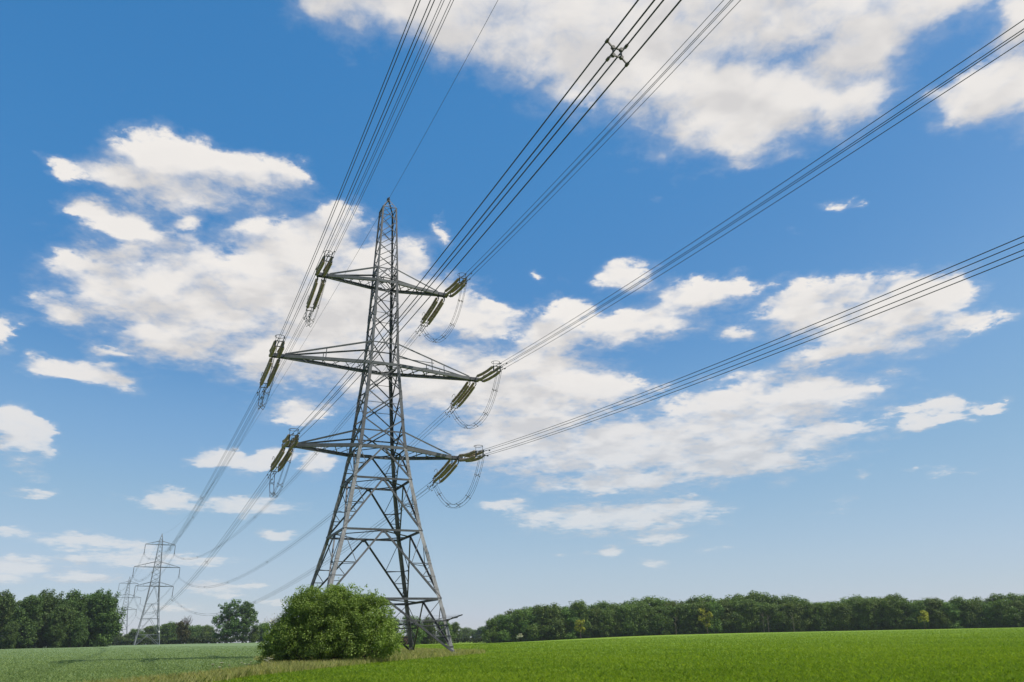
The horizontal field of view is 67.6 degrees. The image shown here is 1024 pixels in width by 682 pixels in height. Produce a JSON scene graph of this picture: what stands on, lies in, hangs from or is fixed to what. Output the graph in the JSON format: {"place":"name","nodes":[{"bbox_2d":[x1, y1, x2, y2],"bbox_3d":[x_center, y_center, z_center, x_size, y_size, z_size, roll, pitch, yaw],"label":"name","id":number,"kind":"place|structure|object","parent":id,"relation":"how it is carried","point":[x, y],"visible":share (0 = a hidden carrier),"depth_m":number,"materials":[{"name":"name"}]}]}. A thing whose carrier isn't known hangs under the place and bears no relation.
{"place":"outdoors","nodes":[
{"label":"outdoors","id":0,"kind":"place"},
{"bbox_2d":[0,642,378,681],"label":"wheat field","id":1,"kind":"structure","parent":0,"point":[207,645],"depth_m":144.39,"materials":[{"name":"green plant"}]},
{"bbox_2d":[133,534,179,644],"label":"pylon","id":2,"kind":"object","parent":1,"relation":"on","point":[158,595],"visible":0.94,"depth_m":360.66,"materials":[{"name":"grey metal"}]},
{"bbox_2d":[50,647,486,681],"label":"verge grass","id":3,"kind":"structure","parent":0,"point":[238,671],"depth_m":39.00,"materials":[{"name":"green plant"}]},
{"bbox_2d":[0,0,1023,642],"label":"sky","id":4,"kind":"structure","parent":0,"point":[173,173],"materials":[{"name":"blue"}]},
{"bbox_2d":[211,627,1023,681],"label":"barley field","id":5,"kind":"structure","parent":0,"point":[685,635],"depth_m":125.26,"materials":[{"name":"green plant"}]},
{"bbox_2d":[799,601,822,631],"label":"broadleaf tree","id":6,"kind":"object","parent":5,"relation":"on","point":[807,610],"visible":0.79,"depth_m":297.78,"materials":[{"name":"green plant"}]},
{"bbox_2d":[810,601,835,630],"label":"broadleaf tree","id":7,"kind":"object","parent":5,"relation":"on","point":[820,609],"visible":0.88,"depth_m":297.28,"materials":[{"name":"green plant"}]},
{"bbox_3d":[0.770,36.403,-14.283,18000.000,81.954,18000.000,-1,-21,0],"label":"ground","id":8,"kind":"structure","parent":0,"visible":0},
{"bbox_2d":[0,589,15,648],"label":"broadleaf tree","id":9,"kind":"object","parent":8,"relation":"on","point":[6,599],"visible":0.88,"depth_m":277.51,"materials":[{"name":"green plant"}]},
{"bbox_2d":[0,620,19,648],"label":"broadleaf tree","id":10,"kind":"object","parent":8,"relation":"on","point":[10,636],"visible":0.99,"depth_m":264.66,"materials":[{"name":"green plant"}]},
{"bbox_2d":[4,593,44,648],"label":"broadleaf tree","id":11,"kind":"object","parent":8,"relation":"on","point":[29,609],"visible":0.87,"depth_m":274.53,"materials":[{"name":"green plant"}]},
{"bbox_2d":[31,588,65,647],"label":"broadleaf tree","id":12,"kind":"object","parent":8,"relation":"on","point":[51,600],"visible":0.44,"depth_m":285.46,"materials":[{"name":"green plant"}]},
{"bbox_2d":[43,603,76,647],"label":"broadleaf tree","id":13,"kind":"object","parent":8,"relation":"on","point":[57,635],"visible":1,"depth_m":275.39,"materials":[{"name":"green plant"}]},
{"bbox_2d":[58,588,91,647],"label":"broadleaf tree","id":14,"kind":"object","parent":8,"relation":"on","point":[76,601],"visible":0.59,"depth_m":284.67,"materials":[{"name":"green plant"}]},
{"bbox_2d":[71,618,89,647],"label":"broadleaf tree","id":15,"kind":"object","parent":8,"relation":"on","point":[80,637],"visible":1,"depth_m":275.15,"materials":[{"name":"green plant"}]},
{"bbox_2d":[71,593,101,646],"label":"broadleaf tree","id":16,"kind":"object","parent":8,"relation":"on","point":[90,605],"visible":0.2,"depth_m":290.67,"materials":[{"name":"green plant"}]},
{"bbox_2d":[87,587,126,646],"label":"broadleaf tree","id":17,"kind":"object","parent":8,"relation":"on","point":[106,626],"visible":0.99,"depth_m":286.78,"materials":[{"name":"green plant"}]},
{"bbox_2d":[116,577,140,633],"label":"pylon","id":18,"kind":"object","parent":8,"relation":"on","point":[126,608],"visible":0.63,"depth_m":590.11,"materials":[{"name":"grey metal"}]},
{"bbox_2d":[148,621,177,643],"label":"broadleaf tree","id":19,"kind":"object","parent":8,"relation":"on","point":[167,630],"visible":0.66,"depth_m":487.65,"materials":[{"name":"green plant"}]},
{"bbox_2d":[174,616,191,643],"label":"broadleaf tree","id":20,"kind":"object","parent":8,"relation":"on","point":[182,632],"visible":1,"depth_m":368.10,"materials":[{"name":"green plant"}]},
{"bbox_2d":[109,636,267,645],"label":"hedge","id":21,"kind":"object","parent":8,"relation":"on","point":[165,641],"visible":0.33,"depth_m":366.48,"materials":[{"name":"green plant"}]},
{"bbox_2d":[195,624,214,643],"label":"broadleaf tree","id":22,"kind":"object","parent":8,"relation":"on","point":[206,632],"visible":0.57,"depth_m":488.35,"materials":[{"name":"green plant"}]},
{"bbox_2d":[211,599,243,642],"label":"broadleaf tree","id":23,"kind":"object","parent":8,"relation":"on","point":[227,631],"visible":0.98,"depth_m":357.70,"materials":[{"name":"green plant"}]},
{"bbox_2d":[233,601,258,642],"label":"broadleaf tree","id":24,"kind":"object","parent":8,"relation":"on","point":[248,618],"visible":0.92,"depth_m":361.94,"materials":[{"name":"green plant"}]},
{"bbox_2d":[400,616,426,644],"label":"broadleaf tree","id":25,"kind":"object","parent":8,"relation":"on","point":[420,633],"visible":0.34,"depth_m":300.40,"materials":[{"name":"green plant"}]},
{"bbox_2d":[419,617,439,643],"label":"broadleaf tree","id":26,"kind":"object","parent":8,"relation":"on","point":[428,638],"visible":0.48,"depth_m":310.60,"materials":[{"name":"green plant"}]},
{"bbox_2d":[436,621,456,643],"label":"broadleaf tree","id":27,"kind":"object","parent":8,"relation":"on","point":[452,634],"visible":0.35,"depth_m":315.55,"materials":[{"name":"green plant"}]},
{"bbox_2d":[420,637,484,643],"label":"hedge","id":28,"kind":"object","parent":8,"relation":"on","point":[469,640],"visible":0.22,"depth_m":322.24,"materials":[{"name":"green plant"}]},
{"bbox_2d":[482,617,504,642],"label":"broadleaf tree","id":29,"kind":"object","parent":8,"relation":"on","point":[489,629],"visible":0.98,"depth_m":304.05,"materials":[{"name":"green plant"}]},
{"bbox_2d":[496,615,515,642],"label":"broadleaf tree","id":30,"kind":"object","parent":8,"relation":"on","point":[504,620],"visible":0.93,"depth_m":305.13,"materials":[{"name":"green plant"}]},
{"bbox_2d":[506,608,530,641],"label":"broadleaf tree","id":31,"kind":"object","parent":8,"relation":"on","point":[516,618],"visible":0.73,"depth_m":305.33,"materials":[{"name":"green plant"}]},
{"bbox_2d":[517,611,543,641],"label":"broadleaf tree","id":32,"kind":"object","parent":8,"relation":"on","point":[528,622],"visible":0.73,"depth_m":303.99,"materials":[{"name":"green plant"}]},
{"bbox_2d":[525,604,552,640],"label":"broadleaf tree","id":33,"kind":"object","parent":8,"relation":"on","point":[538,608],"visible":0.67,"depth_m":304.08,"materials":[{"name":"green plant"}]},
{"bbox_2d":[537,602,571,639],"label":"broadleaf tree","id":34,"kind":"object","parent":8,"relation":"on","point":[554,630],"visible":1,"depth_m":302.82,"materials":[{"name":"green plant"}]},
{"bbox_2d":[559,607,582,639],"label":"broadleaf tree","id":35,"kind":"object","parent":8,"relation":"on","point":[570,619],"visible":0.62,"depth_m":304.52,"materials":[{"name":"green plant"}]},
{"bbox_2d":[569,599,595,638],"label":"broadleaf tree","id":36,"kind":"object","parent":8,"relation":"on","point":[584,611],"visible":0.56,"depth_m":306.25,"materials":[{"name":"green plant"}]},
{"bbox_2d":[587,607,609,637],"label":"broadleaf tree","id":37,"kind":"object","parent":8,"relation":"on","point":[595,615],"visible":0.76,"depth_m":304.88,"materials":[{"name":"green plant"}]},
{"bbox_2d":[593,608,615,637],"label":"broadleaf tree","id":38,"kind":"object","parent":8,"relation":"on","point":[606,617],"visible":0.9,"depth_m":304.62,"materials":[{"name":"green plant"}]},
{"bbox_2d":[609,607,626,636],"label":"broadleaf tree","id":39,"kind":"object","parent":8,"relation":"on","point":[616,631],"visible":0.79,"depth_m":306.24,"materials":[{"name":"green plant"}]},
{"bbox_2d":[615,604,639,635],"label":"broadleaf tree","id":40,"kind":"object","parent":8,"relation":"on","point":[628,615],"visible":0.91,"depth_m":306.49,"materials":[{"name":"green plant"}]},
{"bbox_2d":[629,601,649,635],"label":"broadleaf tree","id":41,"kind":"object","parent":8,"relation":"on","point":[636,610],"visible":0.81,"depth_m":307.37,"materials":[{"name":"green plant"}]},
{"bbox_2d":[638,607,660,635],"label":"broadleaf tree","id":42,"kind":"object","parent":8,"relation":"on","point":[648,632],"visible":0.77,"depth_m":306.06,"materials":[{"name":"green plant"}]},
{"bbox_2d":[646,605,675,634],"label":"broadleaf tree","id":43,"kind":"object","parent":8,"relation":"on","point":[657,616],"visible":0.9,"depth_m":305.72,"materials":[{"name":"green plant"}]},
{"bbox_2d":[658,605,679,634],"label":"broadleaf tree","id":44,"kind":"object","parent":8,"relation":"on","point":[670,609],"visible":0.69,"depth_m":308.16,"materials":[{"name":"green plant"}]},
{"bbox_2d":[669,603,692,634],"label":"broadleaf tree","id":45,"kind":"object","parent":8,"relation":"on","point":[678,609],"visible":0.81,"depth_m":306.61,"materials":[{"name":"green plant"}]},
{"bbox_2d":[677,602,703,633],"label":"broadleaf tree","id":46,"kind":"object","parent":8,"relation":"on","point":[688,613],"visible":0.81,"depth_m":304.42,"materials":[{"name":"green plant"}]},
{"bbox_2d":[690,599,717,633],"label":"broadleaf tree","id":47,"kind":"object","parent":8,"relation":"on","point":[704,605],"visible":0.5,"depth_m":304.19,"materials":[{"name":"green plant"}]},
{"bbox_2d":[698,608,712,633],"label":"flowering tree","id":48,"kind":"object","parent":8,"relation":"on","point":[704,618],"visible":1,"depth_m":297.32,"materials":[{"name":"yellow plant"}]},
{"bbox_2d":[700,601,730,633],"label":"broadleaf tree","id":49,"kind":"object","parent":8,"relation":"on","point":[715,607],"visible":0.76,"depth_m":302.16,"materials":[{"name":"green plant"}]},
{"bbox_2d":[714,598,738,632],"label":"broadleaf tree","id":50,"kind":"object","parent":8,"relation":"on","point":[727,606],"visible":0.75,"depth_m":303.46,"materials":[{"name":"green plant"}]},
{"bbox_2d":[723,596,751,632],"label":"broadleaf tree","id":51,"kind":"object","parent":8,"relation":"on","point":[735,603],"visible":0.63,"depth_m":304.80,"materials":[{"name":"green plant"}]},
{"bbox_2d":[734,599,765,632],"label":"broadleaf tree","id":52,"kind":"object","parent":8,"relation":"on","point":[748,610],"visible":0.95,"depth_m":301.39,"materials":[{"name":"green plant"}]},
{"bbox_2d":[751,601,771,632],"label":"broadleaf tree","id":53,"kind":"object","parent":8,"relation":"on","point":[761,617],"visible":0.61,"depth_m":302.67,"materials":[{"name":"green plant"}]},
{"bbox_2d":[753,592,781,606],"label":"broadleaf tree","id":54,"kind":"object","parent":8,"relation":"on","point":[770,599],"visible":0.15,"depth_m":315.44,"materials":[{"name":"green plant"}]},
{"bbox_2d":[755,602,783,632],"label":"broadleaf tree","id":55,"kind":"object","parent":8,"relation":"on","point":[767,605],"visible":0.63,"depth_m":302.67,"materials":[{"name":"green plant"}]},
{"bbox_2d":[769,604,798,631],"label":"broadleaf tree","id":56,"kind":"object","parent":8,"relation":"on","point":[780,617],"visible":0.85,"depth_m":298.14,"materials":[{"name":"green plant"}]},
{"bbox_2d":[781,601,811,631],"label":"broadleaf tree","id":57,"kind":"object","parent":8,"relation":"on","point":[797,612],"visible":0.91,"depth_m":297.39,"materials":[{"name":"green plant"}]},
{"bbox_2d":[824,600,844,630],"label":"broadleaf tree","id":58,"kind":"object","parent":8,"relation":"on","point":[833,616],"visible":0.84,"depth_m":296.55,"materials":[{"name":"green plant"}]},
{"bbox_2d":[834,603,859,630],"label":"broadleaf tree","id":59,"kind":"object","parent":8,"relation":"on","point":[846,622],"visible":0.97,"depth_m":293.96,"materials":[{"name":"green plant"}]},
{"bbox_2d":[848,597,873,630],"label":"broadleaf tree","id":60,"kind":"object","parent":8,"relation":"on","point":[857,615],"visible":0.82,"depth_m":292.50,"materials":[{"name":"green plant"}]},
{"bbox_2d":[852,598,882,630],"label":"broadleaf tree","id":61,"kind":"object","parent":8,"relation":"on","point":[868,608],"visible":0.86,"depth_m":292.04,"materials":[{"name":"green plant"}]},
{"bbox_2d":[869,596,900,629],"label":"broadleaf tree","id":62,"kind":"object","parent":8,"relation":"on","point":[877,604],"visible":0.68,"depth_m":291.48,"materials":[{"name":"green plant"}]},
{"bbox_2d":[877,595,908,629],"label":"broadleaf tree","id":63,"kind":"object","parent":8,"relation":"on","point":[890,607],"visible":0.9,"depth_m":290.03,"materials":[{"name":"green plant"}]},
{"bbox_2d":[896,599,920,629],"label":"broadleaf tree","id":64,"kind":"object","parent":8,"relation":"on","point":[905,605],"visible":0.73,"depth_m":289.55,"materials":[{"name":"green plant"}]},
{"bbox_2d":[906,598,933,628],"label":"broadleaf tree","id":65,"kind":"object","parent":8,"relation":"on","point":[919,606],"visible":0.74,"depth_m":286.61,"materials":[{"name":"green plant"}]},
{"bbox_2d":[923,596,955,628],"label":"broadleaf tree","id":66,"kind":"object","parent":8,"relation":"on","point":[936,615],"visible":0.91,"depth_m":283.88,"materials":[{"name":"green plant"}]},
{"bbox_2d":[938,601,964,628],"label":"broadleaf tree","id":67,"kind":"object","parent":8,"relation":"on","point":[948,609],"visible":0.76,"depth_m":283.20,"materials":[{"name":"green plant"}]},
{"bbox_2d":[949,595,980,627],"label":"broadleaf tree","id":68,"kind":"object","parent":8,"relation":"on","point":[959,600],"visible":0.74,"depth_m":284.09,"materials":[{"name":"green plant"}]},
{"bbox_2d":[961,601,989,627],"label":"broadleaf tree","id":69,"kind":"object","parent":8,"relation":"on","point":[975,607],"visible":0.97,"depth_m":281.14,"materials":[{"name":"green plant"}]},
{"bbox_2d":[978,601,1000,627],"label":"broadleaf tree","id":70,"kind":"object","parent":8,"relation":"on","point":[988,608],"visible":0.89,"depth_m":279.32,"materials":[{"name":"green plant"}]},
{"bbox_2d":[984,593,1006,626],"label":"broadleaf tree","id":71,"kind":"object","parent":8,"relation":"on","point":[995,596],"visible":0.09,"depth_m":289.71,"materials":[{"name":"green plant"}]},
{"bbox_2d":[992,598,1023,627],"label":"broadleaf tree","id":72,"kind":"object","parent":8,"relation":"on","point":[1009,619],"visible":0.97,"depth_m":276.10,"materials":[{"name":"green plant"}]},
{"bbox_2d":[1009,600,1023,625],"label":"broadleaf tree","id":73,"kind":"object","parent":8,"relation":"on","point":[1017,604],"visible":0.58,"depth_m":276.75,"materials":[{"name":"green plant"}]},
{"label":"grass verge","id":74,"kind":"structure","parent":0,"visible":0},
{"bbox_2d":[254,577,405,663],"bbox_3d":[-11.905,18.657,50.760,9.825,5.734,6.038,-1,-21,0],"label":"bush","id":75,"kind":"object","parent":74,"relation":"on","point":[337,623],"visible":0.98,"depth_m":49.49,"materials":[{"name":"green plant"}]},
{"bbox_2d":[271,197,478,653],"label":"pylon","id":76,"kind":"object","parent":74,"relation":"on","point":[299,356],"visible":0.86,"depth_m":77.11,"materials":[{"name":"metal"}]},
{"bbox_2d":[257,356,280,397],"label":"insulator set","id":77,"kind":"object","parent":76,"relation":"attached to","point":[266,372],"visible":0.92,"depth_m":77.68,"materials":[{"name":"glass"}]},
{"bbox_2d":[133,391,262,581],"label":"conductor bundle","id":78,"kind":"object","parent":77,"relation":"attached to","point":[211,479],"visible":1,"depth_m":109.01,"materials":[{"name":"metal"}]},
{"bbox_2d":[258,342,282,409],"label":"jumper loop","id":79,"kind":"object","parent":77,"relation":"hanging from","point":[267,382],"visible":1,"depth_m":71.17,"materials":[{"name":"metal"}]},
{"bbox_2d":[269,334,284,357],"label":"insulator set","id":80,"kind":"object","parent":76,"relation":"attached to","point":[272,349],"visible":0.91,"depth_m":70.92,"materials":[{"name":"glass"}]},
{"bbox_2d":[279,0,434,341],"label":"conductor bundle","id":81,"kind":"object","parent":80,"relation":"attached to","point":[361,145],"visible":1,"depth_m":35.89,"materials":[{"name":"metal"}]},
{"bbox_2d":[267,446,292,479],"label":"insulator set","id":82,"kind":"object","parent":76,"relation":"attached to","point":[276,461],"visible":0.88,"depth_m":75.34,"materials":[{"name":"glass"}]},
{"bbox_2d":[134,472,271,613],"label":"conductor bundle","id":83,"kind":"object","parent":82,"relation":"attached to","point":[217,544],"visible":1,"depth_m":106.59,"materials":[{"name":"metal"}]},
{"bbox_2d":[269,437,296,497],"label":"jumper loop","id":84,"kind":"object","parent":82,"relation":"hanging from","point":[274,491],"visible":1,"depth_m":69.05,"materials":[{"name":"metal"}]},
{"bbox_2d":[282,428,299,448],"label":"insulator set","id":85,"kind":"object","parent":76,"relation":"attached to","point":[286,440],"visible":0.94,"depth_m":68.54,"materials":[{"name":"glass"}]},
{"bbox_2d":[292,0,681,438],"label":"conductor bundle","id":86,"kind":"object","parent":85,"relation":"attached to","point":[620,56],"visible":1,"depth_m":20.08,"materials":[{"name":"metal"}]},
{"bbox_2d":[303,275,325,322],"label":"insulator set","id":87,"kind":"object","parent":76,"relation":"attached to","point":[311,295],"visible":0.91,"depth_m":82.50,"materials":[{"name":"glass"}]},
{"bbox_2d":[143,315,309,559],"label":"conductor bundle","id":88,"kind":"object","parent":87,"relation":"attached to","point":[244,429],"visible":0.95,"depth_m":117.83,"materials":[{"name":"metal"}]},
{"bbox_2d":[315,250,334,276],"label":"insulator set","id":89,"kind":"object","parent":76,"relation":"attached to","point":[322,265],"visible":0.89,"depth_m":76.16,"materials":[{"name":"glass"}]},
{"bbox_2d":[329,0,453,257],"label":"conductor bundle","id":90,"kind":"object","parent":89,"relation":"attached to","point":[392,116],"visible":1,"depth_m":51.45,"materials":[{"name":"metal"}]},
{"bbox_2d":[416,295,446,335],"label":"insulator set","id":91,"kind":"object","parent":76,"relation":"attached to","point":[430,319],"visible":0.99,"depth_m":87.91,"materials":[{"name":"glass"}]},
{"bbox_2d":[175,328,421,559],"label":"conductor bundle","id":92,"kind":"object","parent":91,"relation":"attached to","point":[318,447],"visible":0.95,"depth_m":128.15,"materials":[{"name":"metal"}]},
{"bbox_2d":[427,459,458,490],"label":"insulator set","id":93,"kind":"object","parent":76,"relation":"attached to","point":[446,470],"visible":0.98,"depth_m":81.74,"materials":[{"name":"glass"}]},
{"bbox_2d":[174,484,433,615],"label":"conductor bundle","id":94,"kind":"object","parent":93,"relation":"attached to","point":[316,565],"visible":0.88,"depth_m":124.64,"materials":[{"name":"metal"}]},
{"bbox_2d":[443,273,471,297],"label":"insulator set","id":95,"kind":"object","parent":76,"relation":"attached to","point":[455,287],"visible":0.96,"depth_m":82.04,"materials":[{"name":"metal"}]},
{"bbox_2d":[465,0,740,278],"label":"conductor bundle","id":96,"kind":"object","parent":95,"relation":"attached to","point":[615,123],"visible":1,"depth_m":50.95,"materials":[{"name":"metal"}]},
{"bbox_2d":[445,380,476,416],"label":"insulator set","id":97,"kind":"object","parent":76,"relation":"attached to","point":[465,393],"visible":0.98,"depth_m":85.79,"materials":[{"name":"glass"}]},
{"bbox_2d":[182,411,448,587],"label":"conductor bundle","id":98,"kind":"object","parent":97,"relation":"attached to","point":[327,515],"visible":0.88,"depth_m":136.97,"materials":[{"name":"metal"}]},
{"bbox_2d":[457,445,489,461],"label":"insulator set","id":99,"kind":"object","parent":76,"relation":"attached to","point":[472,455],"visible":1,"depth_m":75.67,"materials":[{"name":"glass"}]},
{"bbox_2d":[432,454,484,507],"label":"jumper loop","id":100,"kind":"object","parent":99,"relation":"hanging from","point":[467,492],"visible":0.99,"depth_m":76.38,"materials":[{"name":"metal"}]},
{"bbox_2d":[483,236,1023,454],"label":"conductor bundle","id":101,"kind":"object","parent":99,"relation":"attached to","point":[795,336],"visible":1,"depth_m":35.14,"materials":[{"name":"metal"}]},
{"bbox_2d":[474,361,506,381],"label":"insulator set","id":102,"kind":"object","parent":76,"relation":"attached to","point":[488,374],"visible":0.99,"depth_m":79.85,"materials":[{"name":"glass"}]},
{"bbox_2d":[500,19,1023,367],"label":"conductor bundle","id":103,"kind":"object","parent":102,"relation":"attached to","point":[804,174],"visible":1,"depth_m":38.25,"materials":[{"name":"metal"}]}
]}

